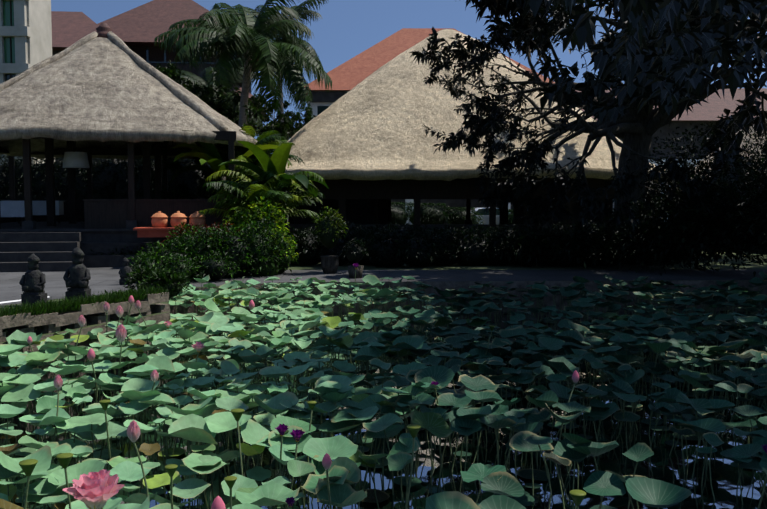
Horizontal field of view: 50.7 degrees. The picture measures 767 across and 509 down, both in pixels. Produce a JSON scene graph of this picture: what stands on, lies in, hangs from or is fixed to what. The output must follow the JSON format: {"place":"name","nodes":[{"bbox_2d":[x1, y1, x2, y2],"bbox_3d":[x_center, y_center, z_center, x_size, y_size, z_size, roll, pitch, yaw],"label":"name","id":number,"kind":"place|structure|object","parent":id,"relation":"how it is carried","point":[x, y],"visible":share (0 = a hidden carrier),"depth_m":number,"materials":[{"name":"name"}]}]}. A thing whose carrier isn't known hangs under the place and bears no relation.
{"place":"outdoors","nodes":[
{"label":"outdoors","id":0,"kind":"place"},
{"bbox_2d":[0,0,54,165],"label":"modern building","id":1,"kind":"structure","parent":0,"point":[25,35],"depth_m":42.85,"materials":[{"name":"white paint"}]},
{"bbox_2d":[51,0,269,166],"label":"brown roof building","id":2,"kind":"structure","parent":0,"point":[138,30],"depth_m":64.62,"materials":[{"name":"tile"}]},
{"bbox_2d":[150,60,315,198],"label":"trees","id":3,"kind":"object","parent":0,"point":[282,129],"depth_m":31.42,"materials":[{"name":"green plant"}]},
{"bbox_2d":[0,311,766,508],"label":"water","id":4,"kind":"structure","parent":0,"point":[661,464],"depth_m":8.23,"materials":[{"name":"grey liquid"}]},
{"bbox_2d":[0,263,766,508],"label":"lotus","id":5,"kind":"object","parent":4,"relation":"on","point":[204,420],"depth_m":8.87,"materials":[{"name":"green plant"}]},
{"bbox_2d":[0,223,766,369],"bbox_3d":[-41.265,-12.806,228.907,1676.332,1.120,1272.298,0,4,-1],"label":"ground","id":6,"kind":"structure","parent":0,"point":[157,317],"depth_m":18.91,"materials":[{"name":"green plant"}]},
{"bbox_2d":[19,253,47,304],"bbox_3d":[-6.265,0.447,14.501,0.465,0.948,0.342,0,4,-1],"label":"statue","id":7,"kind":"object","parent":6,"relation":"on","point":[33,284],"visible":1,"depth_m":14.39,"materials":[{"name":"stone"}]},
{"bbox_2d":[63,247,90,299],"bbox_3d":[-5.663,0.376,15.006,0.512,1.020,0.372,0,4,-1],"label":"statue","id":8,"kind":"object","parent":6,"relation":"on","point":[77,279],"visible":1,"depth_m":14.89,"materials":[{"name":"stone"}]},
{"bbox_2d":[0,292,169,384],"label":"pond fence","id":9,"kind":"object","parent":6,"relation":"on","point":[53,322],"visible":0.21,"depth_m":11.89,"materials":[{"name":"stone"}]},
{"bbox_2d":[0,131,235,271],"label":"pavilion","id":10,"kind":"structure","parent":6,"relation":"on","point":[50,231],"depth_m":23.56,"materials":[{"name":"brown wood"}]},
{"bbox_2d":[0,37,257,159],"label":"roof","id":11,"kind":"structure","parent":10,"relation":"on","point":[98,92],"depth_m":23.97,"materials":[{"name":"beige wicker"}]},
{"bbox_2d":[96,23,111,37],"bbox_3d":[-9.398,-7.501,27.247,0.840,0.600,0.819,0,4,-1],"label":"roof cap","id":12,"kind":"object","parent":11,"relation":"on","point":[103,29],"visible":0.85,"depth_m":27.01,"materials":[{"name":"brown ceramic"}]},
{"bbox_2d":[0,31,227,130],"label":"roof hips","id":13,"kind":"object","parent":11,"relation":"on","point":[184,97],"visible":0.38,"depth_m":25.46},
{"bbox_2d":[133,211,216,236],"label":"clay pots","id":14,"kind":"object","parent":10,"relation":"on","point":[159,222],"visible":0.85,"depth_m":22.69,"materials":[{"name":"ceramic"}]},
{"bbox_2d":[176,58,262,166],"bbox_3d":[-8.435,-5.156,39.467,5.175,8.796,5.053,0,4,-1],"label":"tree","id":15,"kind":"object","parent":6,"relation":"on","point":[200,80],"depth_m":39.42,"materials":[{"name":"green plant"}]},
{"bbox_2d":[154,0,332,126],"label":"palm","id":16,"kind":"object","parent":6,"relation":"on","point":[210,36],"depth_m":31.82,"materials":[{"name":"green plant"}]},
{"bbox_2d":[221,0,328,223],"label":"palm","id":17,"kind":"object","parent":6,"relation":"on","point":[305,13],"depth_m":46.20,"materials":[{"name":"green plant"}]},
{"bbox_2d":[212,165,363,280],"bbox_3d":[-3.017,-1.302,23.104,4.990,3.291,9.605,0,4,-1],"label":"plant pot","id":18,"kind":"object","parent":6,"relation":"on","point":[329,264],"visible":0.15,"depth_m":20.68,"materials":[{"name":"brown ceramic"}]},
{"bbox_2d":[0,113,766,331],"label":"shrubs","id":19,"kind":"object","parent":6,"relation":"on","point":[258,244],"visible":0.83,"depth_m":22.31,"materials":[{"name":"green plant"}]},
{"bbox_2d":[270,177,650,243],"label":"pavilion","id":20,"kind":"structure","parent":6,"relation":"on","point":[363,202],"depth_m":31.48,"materials":[{"name":"brown wood"}]},
{"bbox_2d":[285,29,665,181],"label":"roof","id":21,"kind":"structure","parent":20,"relation":"on","point":[370,127],"depth_m":31.94,"materials":[{"name":"beige wicker"}]},
{"bbox_2d":[473,208,499,223],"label":"car","id":22,"kind":"object","parent":6,"relation":"on","point":[485,216],"visible":0.04,"depth_m":50.86,"materials":[{"name":"grey paint"}]},
{"bbox_2d":[391,159,702,223],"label":"building","id":23,"kind":"structure","parent":6,"relation":"on","point":[475,203],"depth_m":61.57,"materials":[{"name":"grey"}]},
{"bbox_2d":[410,0,766,267],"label":"tree","id":24,"kind":"object","parent":6,"relation":"on","point":[530,183],"depth_m":23.80,"materials":[{"name":"green plant"}]},
{"bbox_2d":[510,88,766,226],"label":"building","id":25,"kind":"structure","parent":6,"relation":"on","point":[713,107],"depth_m":55.89,"materials":[{"name":"brown tile"}]},
{"bbox_2d":[0,267,766,305],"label":"paved path","id":26,"kind":"structure","parent":0,"point":[103,279],"depth_m":20.01,"materials":[{"name":"grey stone"}]},
{"bbox_2d":[119,257,131,284],"bbox_3d":[-5.757,0.371,18.062,0.296,0.620,0.225,0,4,-1],"label":"statue","id":27,"kind":"object","parent":26,"relation":"on","point":[124,269],"visible":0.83,"depth_m":17.99,"materials":[{"name":"stone"}]},
{"bbox_2d":[51,0,766,138],"label":"sky","id":28,"kind":"structure","parent":0,"point":[345,29],"materials":[{"name":"blue"}]},
{"bbox_2d":[304,28,554,119],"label":"tiled roof","id":29,"kind":"structure","parent":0,"point":[348,75],"depth_m":74.07,"materials":[{"name":"red tile"}]},
{"bbox_2d":[522,0,766,196],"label":"shade trees","id":30,"kind":"object","parent":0,"point":[673,77],"depth_m":16.75,"materials":[{"name":"green plant"}]},
{"bbox_3d":[18.062,-1.719,32.972,9.400,2.800,9.400,0,4,-1],"label":"pavilion","id":31,"kind":"object","parent":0,"visible":0},
{"bbox_2d":[679,110,766,186],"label":"bush","id":32,"kind":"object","parent":31,"relation":"on","point":[747,137],"depth_m":32.29,"materials":[{"name":"green plant"}]}
]}

